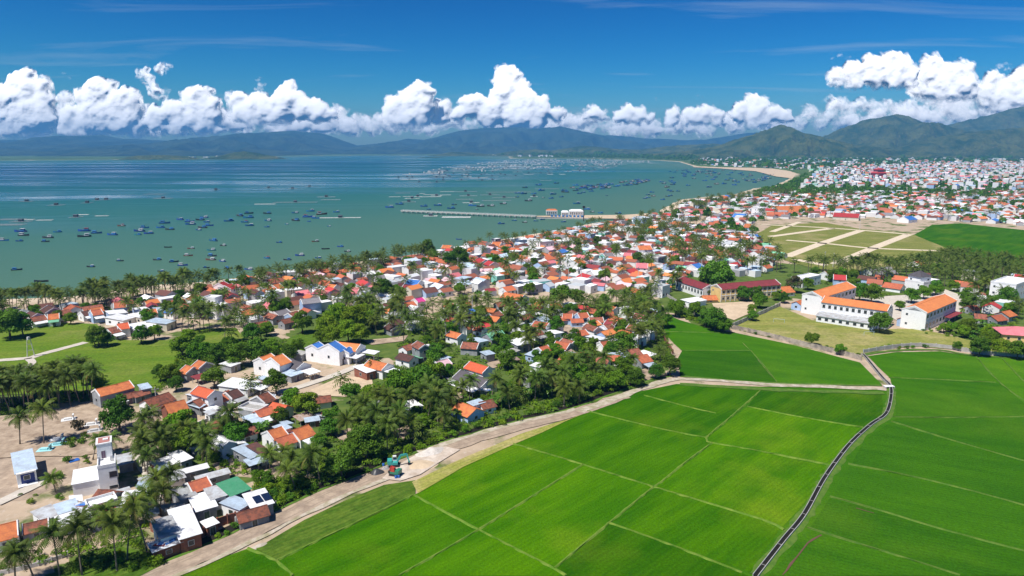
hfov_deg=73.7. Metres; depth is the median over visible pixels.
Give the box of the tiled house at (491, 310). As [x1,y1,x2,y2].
[484,308,499,315]
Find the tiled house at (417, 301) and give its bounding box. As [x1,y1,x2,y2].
[411,297,425,307]
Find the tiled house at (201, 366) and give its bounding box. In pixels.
[191,360,214,373]
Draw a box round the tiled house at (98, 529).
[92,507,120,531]
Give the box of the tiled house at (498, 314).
[485,311,503,318]
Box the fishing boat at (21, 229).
[14,228,26,231]
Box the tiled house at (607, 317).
[603,311,613,321]
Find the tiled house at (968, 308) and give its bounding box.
[962,305,980,314]
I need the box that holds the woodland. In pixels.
[102,150,1023,337]
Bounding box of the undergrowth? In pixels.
[0,254,1023,575]
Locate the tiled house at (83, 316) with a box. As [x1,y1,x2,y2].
[77,310,89,322]
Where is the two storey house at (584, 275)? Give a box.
[576,273,597,279]
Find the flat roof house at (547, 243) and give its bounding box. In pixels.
[527,238,553,246]
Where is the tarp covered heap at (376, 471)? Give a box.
[370,468,384,474]
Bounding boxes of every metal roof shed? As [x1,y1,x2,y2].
[10,448,37,488]
[30,504,57,520]
[53,498,77,514]
[54,508,92,533]
[69,494,82,501]
[74,501,84,508]
[104,314,135,325]
[105,309,127,315]
[116,452,133,473]
[117,486,130,494]
[120,487,146,504]
[127,312,152,322]
[129,321,156,333]
[132,307,146,312]
[135,481,150,487]
[137,382,152,397]
[137,474,149,480]
[144,318,176,330]
[146,537,182,558]
[147,507,159,517]
[149,455,178,471]
[150,515,180,541]
[150,516,160,532]
[153,307,163,316]
[160,503,169,515]
[162,488,171,501]
[167,449,192,468]
[167,504,202,552]
[169,473,186,487]
[170,485,197,504]
[170,502,184,508]
[173,463,209,481]
[185,393,191,400]
[188,492,217,521]
[189,446,205,456]
[190,373,207,384]
[194,468,230,484]
[200,517,219,536]
[203,408,216,420]
[203,485,227,509]
[216,476,251,497]
[217,377,261,397]
[219,360,240,372]
[219,495,248,515]
[231,443,258,467]
[241,413,258,423]
[242,488,274,514]
[243,456,267,471]
[246,442,270,465]
[247,315,263,322]
[249,417,269,430]
[251,384,269,395]
[256,375,269,385]
[272,423,292,431]
[280,420,292,430]
[282,369,304,382]
[293,350,305,361]
[293,411,313,426]
[301,368,320,380]
[304,415,319,427]
[314,412,333,421]
[343,353,364,364]
[353,364,375,379]
[361,349,379,359]
[402,400,422,415]
[434,355,451,361]
[466,398,485,408]
[474,337,489,347]
[479,388,491,394]
[480,350,495,362]
[500,348,520,355]
[509,338,530,352]
[524,350,540,362]
[529,362,539,371]
[545,329,563,340]
[585,335,606,342]
[608,351,628,357]
[641,350,655,360]
[680,297,705,306]
[944,311,961,320]
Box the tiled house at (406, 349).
[397,343,412,353]
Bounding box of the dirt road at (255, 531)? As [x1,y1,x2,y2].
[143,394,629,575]
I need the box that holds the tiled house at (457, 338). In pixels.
[445,330,466,344]
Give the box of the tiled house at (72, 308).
[63,304,81,315]
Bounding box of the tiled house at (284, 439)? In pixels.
[275,433,297,449]
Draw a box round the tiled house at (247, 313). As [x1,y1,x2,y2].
[236,309,256,321]
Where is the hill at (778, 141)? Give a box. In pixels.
[649,125,981,159]
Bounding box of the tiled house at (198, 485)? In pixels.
[183,476,212,492]
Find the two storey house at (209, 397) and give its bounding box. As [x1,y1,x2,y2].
[186,386,222,416]
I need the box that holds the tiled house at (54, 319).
[47,313,60,326]
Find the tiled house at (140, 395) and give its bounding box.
[131,390,150,402]
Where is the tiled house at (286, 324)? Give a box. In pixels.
[278,317,295,329]
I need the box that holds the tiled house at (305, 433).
[288,424,321,447]
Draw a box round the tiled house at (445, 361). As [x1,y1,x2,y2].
[434,358,452,365]
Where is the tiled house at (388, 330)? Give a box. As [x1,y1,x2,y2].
[383,323,401,335]
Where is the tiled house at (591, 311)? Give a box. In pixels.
[584,307,597,316]
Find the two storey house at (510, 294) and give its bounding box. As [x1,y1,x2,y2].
[499,292,528,303]
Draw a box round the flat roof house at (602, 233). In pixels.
[598,231,610,234]
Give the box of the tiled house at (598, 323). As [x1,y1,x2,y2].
[583,320,601,326]
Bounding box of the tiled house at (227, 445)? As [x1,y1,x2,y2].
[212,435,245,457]
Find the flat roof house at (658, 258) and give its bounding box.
[651,254,666,262]
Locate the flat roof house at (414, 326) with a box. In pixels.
[405,320,421,330]
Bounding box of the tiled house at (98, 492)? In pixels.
[91,489,123,505]
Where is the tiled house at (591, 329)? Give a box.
[582,323,603,335]
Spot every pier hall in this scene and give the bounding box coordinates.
[546,209,556,214]
[561,210,568,215]
[569,209,582,215]
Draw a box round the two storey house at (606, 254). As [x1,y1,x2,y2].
[599,252,615,257]
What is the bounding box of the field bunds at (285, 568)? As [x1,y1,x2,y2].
[247,390,862,575]
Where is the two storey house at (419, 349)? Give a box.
[411,341,428,362]
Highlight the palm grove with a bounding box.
[0,186,1023,444]
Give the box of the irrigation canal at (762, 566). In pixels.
[753,353,892,575]
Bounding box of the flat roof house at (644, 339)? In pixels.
[633,335,646,347]
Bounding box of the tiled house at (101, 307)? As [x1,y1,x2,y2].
[86,306,104,312]
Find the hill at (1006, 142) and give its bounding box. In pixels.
[894,127,1023,158]
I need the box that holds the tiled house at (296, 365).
[283,357,311,375]
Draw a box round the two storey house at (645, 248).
[634,245,652,253]
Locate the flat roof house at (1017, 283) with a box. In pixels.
[989,276,1023,299]
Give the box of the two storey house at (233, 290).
[218,283,237,294]
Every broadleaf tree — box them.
[0,307,28,338]
[12,312,33,336]
[28,304,40,311]
[52,310,62,317]
[62,312,77,323]
[80,302,90,306]
[84,325,110,346]
[98,393,135,431]
[101,332,114,345]
[131,324,150,343]
[136,297,145,305]
[139,308,157,320]
[147,325,162,339]
[151,364,162,381]
[158,363,180,379]
[160,300,171,307]
[162,409,198,431]
[167,375,183,390]
[167,426,199,451]
[169,335,191,354]
[171,294,184,305]
[175,289,184,297]
[180,328,195,337]
[185,341,209,359]
[193,283,206,293]
[194,335,204,341]
[200,367,225,387]
[202,358,214,366]
[205,343,227,360]
[221,336,238,345]
[222,420,249,440]
[224,342,250,362]
[236,274,250,284]
[238,419,251,425]
[241,322,261,338]
[246,336,266,359]
[250,469,263,480]
[259,321,273,335]
[261,469,274,482]
[262,368,287,394]
[263,337,280,353]
[267,300,285,311]
[270,406,288,421]
[279,343,297,358]
[279,387,299,409]
[280,296,292,309]
[280,479,295,491]
[290,310,313,332]
[290,392,320,413]
[291,338,304,348]
[294,471,309,488]
[309,432,328,445]
[312,331,325,341]
[314,314,338,330]
[317,417,338,435]
[317,447,329,461]
[321,405,341,418]
[322,325,341,341]
[323,302,348,323]
[323,447,355,478]
[336,318,356,342]
[338,382,361,404]
[339,304,368,323]
[340,440,360,457]
[343,431,356,444]
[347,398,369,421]
[349,423,384,459]
[350,323,369,342]
[359,383,380,399]
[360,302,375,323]
[363,310,380,328]
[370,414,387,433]
[372,277,393,294]
[375,264,384,270]
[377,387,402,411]
[382,368,418,393]
[406,364,435,388]
[410,405,421,416]
[417,413,430,427]
[418,239,434,254]
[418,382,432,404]
[421,358,445,376]
[422,335,431,342]
[426,342,445,360]
[426,407,436,417]
[430,249,439,256]
[432,333,439,341]
[441,363,455,376]
[442,250,458,262]
[444,321,457,331]
[453,246,468,261]
[454,282,465,293]
[467,337,476,342]
[480,393,490,399]
[481,315,493,323]
[490,344,502,352]
[491,254,499,262]
[492,332,507,344]
[497,348,518,369]
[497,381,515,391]
[499,323,510,333]
[499,334,512,348]
[501,246,509,252]
[501,317,509,322]
[510,330,522,338]
[510,382,519,390]
[523,282,535,294]
[527,266,536,274]
[528,272,538,279]
[530,257,537,263]
[531,349,541,359]
[533,355,545,362]
[540,349,553,358]
[545,331,553,338]
[545,336,555,344]
[547,315,564,329]
[549,284,570,300]
[549,343,564,357]
[559,351,573,364]
[561,304,571,312]
[567,327,581,339]
[567,362,588,379]
[568,288,584,302]
[568,302,577,309]
[573,336,587,349]
[577,263,586,268]
[579,370,598,391]
[582,343,593,351]
[586,337,595,346]
[588,319,596,325]
[592,235,601,242]
[593,309,606,316]
[593,373,609,387]
[598,270,609,277]
[603,340,617,352]
[605,369,626,387]
[612,331,636,348]
[613,326,625,331]
[614,356,634,372]
[617,319,626,326]
[627,367,645,386]
[632,252,641,260]
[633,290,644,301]
[637,235,644,241]
[648,363,664,378]
[656,312,672,326]
[660,352,681,375]
[667,299,685,316]
[670,255,679,260]
[687,301,705,316]
[697,260,733,283]
[697,308,712,326]
[698,275,714,284]
[702,207,710,215]
[704,306,727,330]
[717,319,732,332]
[723,272,736,282]
[726,217,735,225]
[736,286,752,300]
[747,304,756,310]
[747,309,758,320]
[751,285,763,297]
[752,293,767,307]
[770,292,779,300]
[778,291,789,302]
[785,275,802,289]
[802,277,814,289]
[804,332,819,342]
[809,266,819,273]
[824,269,837,281]
[834,343,847,354]
[835,267,847,274]
[848,277,861,283]
[849,271,858,278]
[853,282,867,299]
[861,282,883,301]
[868,312,894,332]
[894,300,905,310]
[903,288,921,302]
[918,285,931,298]
[928,284,945,295]
[930,280,944,293]
[938,322,949,332]
[947,280,960,290]
[947,321,958,331]
[952,341,962,348]
[957,318,977,330]
[957,325,970,337]
[958,287,973,298]
[959,298,969,306]
[969,336,991,356]
[980,324,993,335]
[983,330,1000,344]
[986,294,998,300]
[990,338,1011,352]
[997,287,1019,300]
[1001,301,1019,312]
[1006,340,1023,358]
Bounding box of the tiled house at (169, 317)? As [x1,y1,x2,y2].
[163,308,181,318]
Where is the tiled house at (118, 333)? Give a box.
[107,326,125,339]
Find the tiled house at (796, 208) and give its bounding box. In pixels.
[771,205,808,212]
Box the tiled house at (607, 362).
[595,357,610,365]
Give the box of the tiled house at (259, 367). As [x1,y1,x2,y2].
[252,353,274,375]
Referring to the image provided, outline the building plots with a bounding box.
[758,222,949,270]
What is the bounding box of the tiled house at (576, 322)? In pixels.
[570,318,583,326]
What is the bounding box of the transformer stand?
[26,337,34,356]
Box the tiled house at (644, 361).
[633,354,657,370]
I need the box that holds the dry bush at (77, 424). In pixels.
[70,419,85,429]
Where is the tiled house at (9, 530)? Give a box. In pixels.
[0,520,20,551]
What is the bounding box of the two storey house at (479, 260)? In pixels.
[473,258,486,265]
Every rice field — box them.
[181,549,289,575]
[278,496,475,575]
[400,531,562,575]
[415,445,580,527]
[481,465,650,566]
[516,412,708,485]
[557,524,746,575]
[593,384,757,436]
[612,488,778,571]
[657,444,826,526]
[664,314,748,349]
[678,351,775,381]
[708,407,859,463]
[732,332,881,384]
[748,391,882,425]
[768,529,957,575]
[811,498,1023,575]
[832,466,1023,551]
[853,423,1023,505]
[868,351,998,382]
[890,378,1023,416]
[894,417,1023,459]
[914,223,1023,264]
[978,357,1023,402]
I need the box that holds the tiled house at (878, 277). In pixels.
[875,275,884,279]
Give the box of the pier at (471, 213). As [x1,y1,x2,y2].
[401,210,536,217]
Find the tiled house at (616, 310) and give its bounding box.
[603,305,619,314]
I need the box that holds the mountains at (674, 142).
[605,132,758,145]
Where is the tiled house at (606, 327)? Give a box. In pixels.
[599,323,614,330]
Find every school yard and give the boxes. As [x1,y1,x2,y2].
[712,301,755,319]
[861,290,962,322]
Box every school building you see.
[676,276,710,296]
[710,279,780,301]
[801,281,856,314]
[815,296,892,329]
[900,294,956,330]
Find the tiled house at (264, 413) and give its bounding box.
[253,406,279,422]
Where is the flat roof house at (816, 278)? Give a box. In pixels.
[797,273,820,287]
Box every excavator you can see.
[387,453,409,467]
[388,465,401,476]
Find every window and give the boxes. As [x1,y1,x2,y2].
[23,474,30,479]
[108,470,117,477]
[109,484,118,488]
[188,539,194,546]
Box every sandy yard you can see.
[0,402,149,457]
[0,457,79,500]
[212,458,233,469]
[216,460,318,478]
[311,375,372,396]
[334,428,350,442]
[363,335,407,344]
[394,425,416,438]
[487,360,499,367]
[564,325,581,336]
[642,368,659,379]
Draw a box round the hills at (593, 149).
[430,143,719,155]
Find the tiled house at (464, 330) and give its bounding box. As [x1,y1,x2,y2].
[458,325,473,335]
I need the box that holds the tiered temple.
[870,168,886,177]
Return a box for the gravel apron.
[383,446,459,480]
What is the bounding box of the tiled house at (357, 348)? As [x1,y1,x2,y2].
[338,341,365,361]
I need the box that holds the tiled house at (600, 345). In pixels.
[595,340,608,351]
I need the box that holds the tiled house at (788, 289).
[778,286,794,295]
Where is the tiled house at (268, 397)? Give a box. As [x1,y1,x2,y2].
[249,391,276,404]
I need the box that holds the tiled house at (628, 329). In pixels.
[626,324,634,332]
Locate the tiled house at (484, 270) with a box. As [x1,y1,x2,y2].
[477,268,492,276]
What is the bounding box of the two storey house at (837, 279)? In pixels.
[832,274,846,284]
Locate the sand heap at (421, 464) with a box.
[409,460,438,470]
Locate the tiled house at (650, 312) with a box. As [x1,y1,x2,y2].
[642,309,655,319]
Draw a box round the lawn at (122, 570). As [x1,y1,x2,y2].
[57,547,167,575]
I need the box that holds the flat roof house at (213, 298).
[203,294,222,317]
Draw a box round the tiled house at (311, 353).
[304,341,323,362]
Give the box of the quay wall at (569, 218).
[534,217,624,219]
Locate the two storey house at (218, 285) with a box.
[213,281,228,289]
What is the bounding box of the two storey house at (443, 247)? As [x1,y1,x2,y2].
[441,245,453,249]
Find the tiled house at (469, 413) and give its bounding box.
[450,401,483,423]
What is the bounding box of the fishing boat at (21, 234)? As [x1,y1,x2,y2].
[18,230,28,235]
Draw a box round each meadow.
[0,322,179,394]
[189,328,245,342]
[286,330,316,346]
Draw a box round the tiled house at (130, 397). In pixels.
[120,391,135,403]
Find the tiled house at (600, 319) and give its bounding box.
[587,317,603,323]
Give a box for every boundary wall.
[0,551,68,574]
[150,511,235,552]
[667,294,699,315]
[730,325,861,359]
[733,302,780,325]
[863,342,1023,356]
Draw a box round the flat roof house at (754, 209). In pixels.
[751,207,764,215]
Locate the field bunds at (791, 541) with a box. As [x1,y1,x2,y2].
[666,331,1023,575]
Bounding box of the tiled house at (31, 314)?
[23,311,46,318]
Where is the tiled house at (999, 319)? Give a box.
[987,314,1007,324]
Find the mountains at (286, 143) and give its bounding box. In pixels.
[0,131,356,155]
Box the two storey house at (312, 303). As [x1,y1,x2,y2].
[299,297,321,313]
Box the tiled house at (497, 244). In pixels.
[492,242,503,246]
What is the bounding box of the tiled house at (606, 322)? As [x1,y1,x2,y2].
[603,320,618,326]
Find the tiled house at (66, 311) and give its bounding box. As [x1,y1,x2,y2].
[50,309,70,320]
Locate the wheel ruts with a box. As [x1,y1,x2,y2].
[141,399,619,575]
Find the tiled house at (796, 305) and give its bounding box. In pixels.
[791,300,801,310]
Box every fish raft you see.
[273,200,312,202]
[320,215,360,217]
[442,216,469,217]
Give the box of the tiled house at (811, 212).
[801,211,820,216]
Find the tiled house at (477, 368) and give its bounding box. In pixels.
[463,361,494,379]
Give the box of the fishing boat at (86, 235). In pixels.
[77,233,90,236]
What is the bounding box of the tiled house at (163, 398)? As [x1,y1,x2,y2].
[138,392,176,414]
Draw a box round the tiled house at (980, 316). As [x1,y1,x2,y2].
[973,313,987,322]
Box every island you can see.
[118,155,199,159]
[200,151,286,159]
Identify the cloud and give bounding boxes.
[0,68,58,136]
[21,104,150,137]
[55,76,147,137]
[136,63,166,98]
[141,84,226,135]
[143,106,362,136]
[225,79,338,124]
[331,113,597,136]
[381,79,435,127]
[431,98,451,124]
[449,65,566,128]
[563,113,808,137]
[583,105,608,120]
[612,103,654,125]
[663,104,724,126]
[726,93,794,127]
[794,80,994,130]
[825,50,920,88]
[908,52,978,100]
[973,66,1023,112]
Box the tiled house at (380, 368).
[363,359,394,379]
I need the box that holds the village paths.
[0,342,359,506]
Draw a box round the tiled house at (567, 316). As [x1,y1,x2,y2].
[562,313,572,324]
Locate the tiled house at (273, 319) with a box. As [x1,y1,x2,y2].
[263,313,281,324]
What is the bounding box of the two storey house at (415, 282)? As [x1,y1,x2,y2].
[406,279,424,287]
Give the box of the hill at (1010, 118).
[948,107,1023,131]
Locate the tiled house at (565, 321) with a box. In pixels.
[552,316,568,324]
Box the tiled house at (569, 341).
[560,338,577,351]
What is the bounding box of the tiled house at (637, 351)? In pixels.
[625,348,642,354]
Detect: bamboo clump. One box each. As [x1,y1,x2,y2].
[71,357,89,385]
[88,374,107,388]
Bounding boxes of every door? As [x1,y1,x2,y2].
[101,450,105,458]
[204,510,209,519]
[209,526,215,535]
[252,519,257,526]
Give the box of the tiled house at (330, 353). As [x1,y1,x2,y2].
[317,340,346,365]
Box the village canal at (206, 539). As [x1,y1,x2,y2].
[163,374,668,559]
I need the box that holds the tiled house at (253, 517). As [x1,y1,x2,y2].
[234,504,270,530]
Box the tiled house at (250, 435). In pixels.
[236,426,258,445]
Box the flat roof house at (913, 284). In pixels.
[905,278,939,289]
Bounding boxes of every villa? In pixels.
[907,270,932,281]
[992,326,1023,341]
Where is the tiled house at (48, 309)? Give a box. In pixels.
[39,305,60,313]
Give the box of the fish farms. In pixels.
[402,158,648,174]
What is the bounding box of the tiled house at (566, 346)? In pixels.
[554,341,573,353]
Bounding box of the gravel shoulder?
[171,408,576,575]
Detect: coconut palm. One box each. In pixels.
[0,287,13,311]
[0,362,13,402]
[0,370,17,405]
[0,375,14,414]
[0,537,39,575]
[0,538,34,575]
[1,380,15,407]
[2,405,33,443]
[5,288,20,307]
[6,286,23,308]
[6,365,29,404]
[6,372,25,405]
[10,373,36,411]
[12,371,36,406]
[13,362,28,398]
[17,286,33,305]
[21,285,36,302]
[25,376,53,399]
[26,362,37,398]
[26,397,59,443]
[27,515,75,574]
[29,281,42,303]
[32,283,46,302]
[32,364,54,398]
[33,376,60,408]
[36,368,54,403]
[38,467,66,492]
[39,368,68,406]
[40,285,55,302]
[42,358,68,397]
[45,289,61,306]
[46,362,63,399]
[53,288,65,302]
[55,363,75,401]
[55,366,80,403]
[55,375,75,405]
[56,512,99,574]
[62,353,85,393]
[67,504,95,532]
[70,287,87,302]
[71,360,91,397]
[73,361,100,399]
[75,357,92,394]
[78,282,91,301]
[80,361,105,401]
[83,276,98,302]
[83,497,121,530]
[86,289,101,301]
[87,430,109,459]
[88,280,104,303]
[90,509,133,570]
[94,288,106,303]
[94,430,123,448]
[97,281,109,302]
[99,276,112,298]
[109,279,123,296]
[113,490,153,559]
[114,498,155,552]
[117,295,133,313]
[120,281,137,295]
[122,272,136,280]
[125,427,155,466]
[126,287,140,300]
[126,422,151,439]
[127,276,142,297]
[129,442,155,471]
[130,408,155,425]
[131,433,159,460]
[132,479,162,510]
[134,444,161,474]
[135,403,161,424]
[137,274,150,294]
[140,464,168,487]
[142,418,174,451]
[143,478,184,516]
[145,274,156,295]
[148,424,178,455]
[156,271,170,287]
[157,272,171,284]
[158,302,171,315]
[158,460,185,486]
[165,303,182,324]
[170,274,181,289]
[171,417,199,452]
[175,268,190,281]
[175,306,191,331]
[182,303,196,326]
[185,425,217,463]
[190,295,206,319]
[190,302,209,331]
[193,435,224,462]
[195,300,211,327]
[195,418,220,437]
[200,307,215,331]
[205,267,218,280]
[206,301,218,311]
[211,291,224,298]
[212,415,233,434]
[213,302,230,324]
[214,400,243,424]
[218,286,231,299]
[218,314,236,336]
[233,264,243,271]
[255,442,284,468]
[261,282,273,292]
[264,293,280,305]
[265,288,279,296]
[272,459,300,489]
[275,441,295,465]
[277,447,300,467]
[279,278,292,295]
[288,280,300,296]
[293,440,331,483]
[295,451,319,477]
[332,409,357,437]
[340,284,353,295]
[342,294,354,305]
[346,264,359,276]
[350,295,366,304]
[350,391,374,418]
[351,392,378,416]
[359,292,374,303]
[359,412,377,427]
[361,399,389,426]
[362,250,372,258]
[367,286,378,295]
[367,303,380,325]
[367,314,380,334]
[367,383,391,405]
[369,281,381,296]
[370,298,386,307]
[371,305,387,324]
[373,252,383,261]
[375,412,400,449]
[376,386,402,413]
[384,313,399,335]
[384,407,407,444]
[385,300,398,315]
[387,293,400,305]
[388,287,398,294]
[388,399,411,437]
[389,294,404,303]
[392,303,409,316]
[395,287,407,297]
[397,385,420,410]
[398,308,411,331]
[399,412,423,434]
[401,314,415,334]
[404,260,417,269]
[411,311,422,330]
[411,381,431,408]
[419,372,439,387]
[421,385,444,414]
[423,387,451,425]
[426,379,451,411]
[429,322,444,342]
[431,405,455,429]
[434,319,448,339]
[438,308,453,322]
[439,376,456,401]
[442,298,454,305]
[442,387,459,407]
[446,302,460,316]
[450,312,468,332]
[453,377,473,395]
[454,310,471,323]
[456,294,471,303]
[458,304,470,313]
[460,373,480,399]
[465,319,477,337]
[470,295,482,306]
[470,310,483,317]
[470,315,486,335]
[480,290,493,307]
[483,370,507,393]
[485,322,502,336]
[498,384,516,409]
[499,296,513,306]
[500,259,512,268]
[502,306,516,323]
[502,309,515,321]
[506,319,523,331]
[507,296,517,306]
[509,363,531,390]
[510,368,528,397]
[511,272,521,283]
[515,295,528,309]
[518,300,531,311]
[520,325,532,334]
[520,331,536,351]
[524,326,541,348]
[524,365,549,399]
[525,304,539,322]
[532,370,548,386]
[534,295,549,308]
[534,322,549,344]
[536,356,556,371]
[541,360,557,386]
[541,368,559,396]
[546,305,559,315]
[554,375,576,405]
[555,293,567,305]
[555,363,572,381]
[560,351,584,381]
[570,378,589,401]
[575,349,594,363]
[586,361,601,373]
[593,350,614,364]
[596,301,614,318]
[596,364,616,376]
[599,295,610,303]
[606,288,618,301]
[619,288,631,299]
[621,306,633,319]
[622,286,635,299]
[625,352,639,362]
[631,325,648,347]
[632,322,652,347]
[634,295,652,306]
[638,300,652,310]
[640,285,653,294]
[642,319,653,344]
[646,322,659,342]
[654,268,663,277]
[656,305,669,324]
[668,271,680,285]
[674,265,687,274]
[697,252,706,261]
[743,257,751,268]
[750,256,757,265]
[773,254,784,271]
[848,259,858,268]
[852,256,863,268]
[861,252,873,262]
[882,259,893,273]
[913,252,924,267]
[931,262,943,269]
[960,253,970,260]
[966,280,985,290]
[967,295,982,312]
[970,252,982,268]
[974,259,985,267]
[978,267,993,277]
[979,277,992,291]
[1000,261,1010,275]
[1004,254,1017,260]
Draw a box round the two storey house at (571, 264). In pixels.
[566,259,586,267]
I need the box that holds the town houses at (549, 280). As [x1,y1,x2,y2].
[26,155,1023,313]
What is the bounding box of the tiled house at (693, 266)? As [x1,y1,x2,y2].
[686,263,703,270]
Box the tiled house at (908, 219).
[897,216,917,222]
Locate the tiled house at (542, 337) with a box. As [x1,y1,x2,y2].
[532,330,546,341]
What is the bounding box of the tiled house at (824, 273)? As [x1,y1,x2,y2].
[819,271,834,280]
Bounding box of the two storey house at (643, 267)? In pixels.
[635,263,647,272]
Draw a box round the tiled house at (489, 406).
[478,399,497,413]
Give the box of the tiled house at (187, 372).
[180,365,196,380]
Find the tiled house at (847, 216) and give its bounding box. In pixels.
[832,213,860,220]
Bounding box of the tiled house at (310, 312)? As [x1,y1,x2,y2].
[301,307,321,318]
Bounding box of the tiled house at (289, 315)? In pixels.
[283,310,298,318]
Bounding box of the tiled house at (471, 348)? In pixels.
[460,341,481,355]
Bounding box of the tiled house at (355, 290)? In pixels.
[351,287,360,294]
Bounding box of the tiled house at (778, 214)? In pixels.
[765,212,783,217]
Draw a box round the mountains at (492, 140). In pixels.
[343,126,666,153]
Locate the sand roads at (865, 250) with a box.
[761,222,935,265]
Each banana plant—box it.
[249,423,264,428]
[255,427,265,436]
[260,420,270,430]
[452,409,462,421]
[496,396,507,407]
[524,387,533,399]
[544,387,554,398]
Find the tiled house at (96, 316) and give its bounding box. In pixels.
[88,309,104,322]
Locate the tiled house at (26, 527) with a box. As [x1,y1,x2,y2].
[21,517,49,539]
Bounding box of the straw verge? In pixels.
[412,414,581,492]
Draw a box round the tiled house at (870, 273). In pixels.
[860,266,898,276]
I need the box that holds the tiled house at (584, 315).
[574,312,589,323]
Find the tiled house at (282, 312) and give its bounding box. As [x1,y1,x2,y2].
[272,308,290,318]
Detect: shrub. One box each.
[26,498,35,503]
[63,455,71,461]
[66,436,77,440]
[66,440,75,447]
[70,554,90,572]
[76,437,86,443]
[91,555,106,566]
[95,563,105,571]
[104,551,113,560]
[111,557,122,567]
[114,548,121,556]
[128,561,138,572]
[130,551,140,559]
[140,556,149,565]
[146,554,164,567]
[209,452,218,461]
[214,532,220,538]
[219,459,229,467]
[230,521,238,527]
[260,482,273,491]
[269,487,278,493]
[277,493,286,504]
[285,491,295,500]
[292,489,301,496]
[308,482,318,491]
[362,467,372,472]
[372,458,381,465]
[403,443,412,451]
[416,442,426,449]
[426,437,436,444]
[447,429,456,436]
[461,424,468,432]
[471,420,480,427]
[486,418,495,425]
[498,419,506,424]
[534,404,542,410]
[552,400,560,407]
[568,396,578,403]
[592,389,603,394]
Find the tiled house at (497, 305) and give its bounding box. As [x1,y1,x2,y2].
[493,302,515,310]
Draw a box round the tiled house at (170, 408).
[161,399,191,418]
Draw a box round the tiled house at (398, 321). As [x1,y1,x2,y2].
[387,318,403,328]
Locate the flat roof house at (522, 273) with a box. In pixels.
[512,270,524,280]
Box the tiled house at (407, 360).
[394,352,423,368]
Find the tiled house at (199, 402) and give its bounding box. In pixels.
[187,398,220,415]
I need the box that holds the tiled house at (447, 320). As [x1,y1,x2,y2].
[444,317,460,326]
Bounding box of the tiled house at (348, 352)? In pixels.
[343,346,353,364]
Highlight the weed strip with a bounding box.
[256,480,414,558]
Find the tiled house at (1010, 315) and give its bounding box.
[994,310,1017,321]
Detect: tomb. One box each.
[36,443,54,451]
[49,433,66,441]
[51,437,66,445]
[61,413,75,421]
[84,418,99,426]
[87,424,102,432]
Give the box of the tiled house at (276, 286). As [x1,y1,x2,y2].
[272,283,283,290]
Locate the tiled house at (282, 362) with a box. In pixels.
[262,353,291,376]
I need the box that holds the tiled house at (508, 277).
[496,271,510,279]
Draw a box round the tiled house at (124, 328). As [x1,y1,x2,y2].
[115,322,130,336]
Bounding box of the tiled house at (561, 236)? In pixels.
[551,235,565,239]
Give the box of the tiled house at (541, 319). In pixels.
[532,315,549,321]
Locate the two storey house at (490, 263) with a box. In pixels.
[483,260,498,267]
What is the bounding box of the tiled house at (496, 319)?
[490,315,501,324]
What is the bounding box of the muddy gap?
[782,508,872,574]
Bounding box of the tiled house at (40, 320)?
[28,314,47,327]
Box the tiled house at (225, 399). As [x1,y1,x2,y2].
[222,390,236,406]
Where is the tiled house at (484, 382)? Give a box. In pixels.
[448,369,496,397]
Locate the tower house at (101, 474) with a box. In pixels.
[71,435,118,496]
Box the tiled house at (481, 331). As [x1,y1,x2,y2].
[472,327,487,337]
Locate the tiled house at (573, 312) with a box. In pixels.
[566,309,578,317]
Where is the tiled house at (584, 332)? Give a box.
[571,329,589,340]
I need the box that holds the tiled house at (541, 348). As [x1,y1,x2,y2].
[533,345,551,351]
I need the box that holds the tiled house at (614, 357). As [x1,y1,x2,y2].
[607,354,619,366]
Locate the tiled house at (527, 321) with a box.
[516,314,532,323]
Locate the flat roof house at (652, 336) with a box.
[636,330,654,339]
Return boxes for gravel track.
[577,378,886,412]
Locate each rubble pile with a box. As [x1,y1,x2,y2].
[251,542,266,548]
[415,447,443,456]
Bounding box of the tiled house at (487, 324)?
[478,321,498,328]
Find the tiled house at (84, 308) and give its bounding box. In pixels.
[81,304,104,313]
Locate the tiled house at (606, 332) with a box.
[596,329,616,340]
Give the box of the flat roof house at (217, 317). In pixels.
[211,302,229,319]
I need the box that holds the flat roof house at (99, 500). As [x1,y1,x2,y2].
[84,491,118,516]
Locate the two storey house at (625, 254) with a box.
[623,252,631,258]
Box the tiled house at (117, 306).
[113,302,126,310]
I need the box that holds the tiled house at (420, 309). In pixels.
[406,305,423,313]
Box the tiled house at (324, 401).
[314,395,331,408]
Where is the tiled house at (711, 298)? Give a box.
[699,295,718,302]
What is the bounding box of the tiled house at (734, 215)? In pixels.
[732,213,747,218]
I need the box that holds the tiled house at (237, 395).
[223,388,248,404]
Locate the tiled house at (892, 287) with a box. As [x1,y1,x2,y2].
[882,282,905,292]
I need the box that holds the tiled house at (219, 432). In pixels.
[211,421,223,435]
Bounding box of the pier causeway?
[537,213,645,218]
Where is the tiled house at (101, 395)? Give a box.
[91,380,134,407]
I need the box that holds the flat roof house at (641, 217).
[633,216,650,223]
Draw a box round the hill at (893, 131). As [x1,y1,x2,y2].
[823,114,972,149]
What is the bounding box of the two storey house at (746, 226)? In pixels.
[744,224,751,230]
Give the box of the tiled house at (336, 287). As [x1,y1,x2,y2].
[326,284,340,291]
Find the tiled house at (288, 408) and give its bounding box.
[268,402,293,420]
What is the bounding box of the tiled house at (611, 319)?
[607,315,627,321]
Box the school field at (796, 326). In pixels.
[738,307,1010,354]
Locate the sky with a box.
[0,0,1023,145]
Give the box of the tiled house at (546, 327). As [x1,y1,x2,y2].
[532,320,550,331]
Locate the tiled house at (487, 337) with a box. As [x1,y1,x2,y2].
[482,330,504,345]
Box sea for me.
[0,155,788,299]
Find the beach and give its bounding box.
[692,166,795,177]
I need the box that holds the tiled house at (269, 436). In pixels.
[261,426,288,446]

